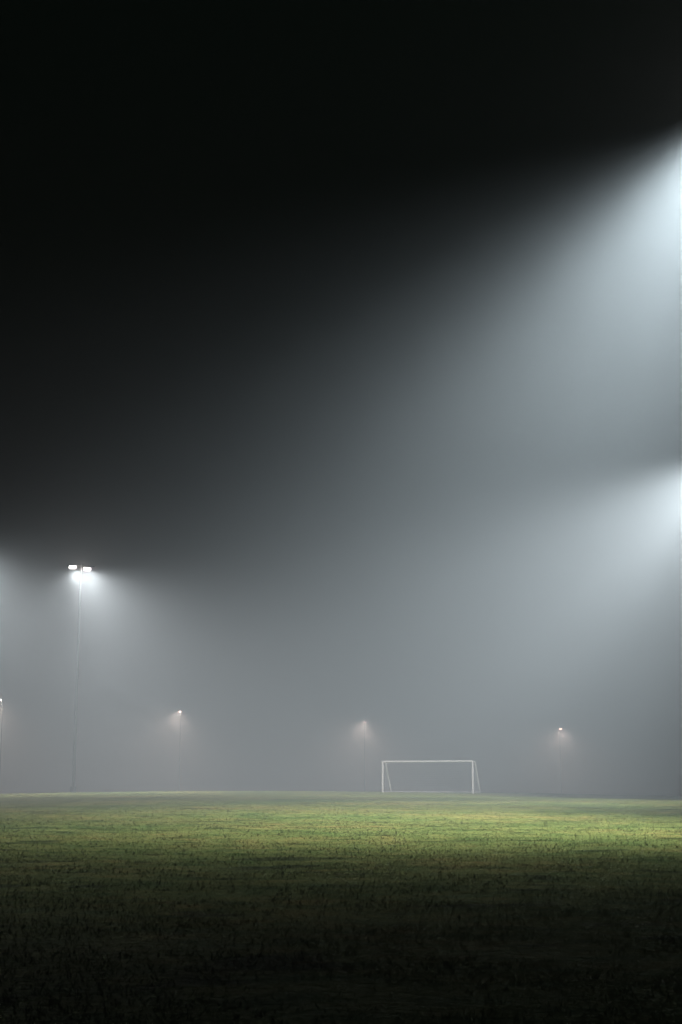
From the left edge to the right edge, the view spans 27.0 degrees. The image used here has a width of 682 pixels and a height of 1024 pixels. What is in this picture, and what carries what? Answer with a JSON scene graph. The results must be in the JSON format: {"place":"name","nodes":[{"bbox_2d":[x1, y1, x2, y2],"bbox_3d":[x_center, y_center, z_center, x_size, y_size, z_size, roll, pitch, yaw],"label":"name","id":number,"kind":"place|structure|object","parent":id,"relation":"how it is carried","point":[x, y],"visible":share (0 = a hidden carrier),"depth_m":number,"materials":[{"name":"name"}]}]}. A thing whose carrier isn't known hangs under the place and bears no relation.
{"place":"outdoors","nodes":[
{"label":"outdoors","id":0,"kind":"place"},
{"bbox_2d":[0,785,681,1023],"bbox_3d":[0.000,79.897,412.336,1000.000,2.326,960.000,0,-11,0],"label":"ground","id":1,"kind":"structure","parent":0,"point":[431,993],"depth_m":16.89,"materials":[{"name":"green plant"}]},
{"bbox_2d":[0,698,2,765],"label":"street lamp","id":2,"kind":"object","parent":1,"relation":"on","point":[1,731],"visible":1,"depth_m":148.18,"materials":[{"name":"grey metal"}]},
{"bbox_2d":[67,564,94,791],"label":"floodlight mast","id":3,"kind":"object","parent":1,"relation":"on","point":[86,568],"visible":0.91,"depth_m":124.27,"materials":[{"name":"metal"}]},
{"bbox_2d":[178,710,180,788],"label":"street lamp","id":4,"kind":"object","parent":1,"relation":"on","point":[179,750],"visible":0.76,"depth_m":167.45,"materials":[{"name":"grey metal"}]},
{"bbox_2d":[364,721,365,790],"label":"street lamp","id":5,"kind":"object","parent":1,"relation":"on","point":[364,755],"visible":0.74,"depth_m":192.15,"materials":[{"name":"grey metal"}]},
{"bbox_2d":[382,760,480,793],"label":"football goal","id":6,"kind":"object","parent":1,"relation":"on","point":[438,761],"visible":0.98,"depth_m":114.04,"materials":[{"name":"white paint"}]},
{"bbox_2d":[559,728,561,793],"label":"street lamp","id":7,"kind":"object","parent":1,"relation":"on","point":[560,760],"visible":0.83,"depth_m":221.51,"materials":[{"name":"grey metal"}]},
{"bbox_2d":[0,0,681,785],"label":"sky","id":8,"kind":"structure","parent":0,"point":[340,341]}
]}

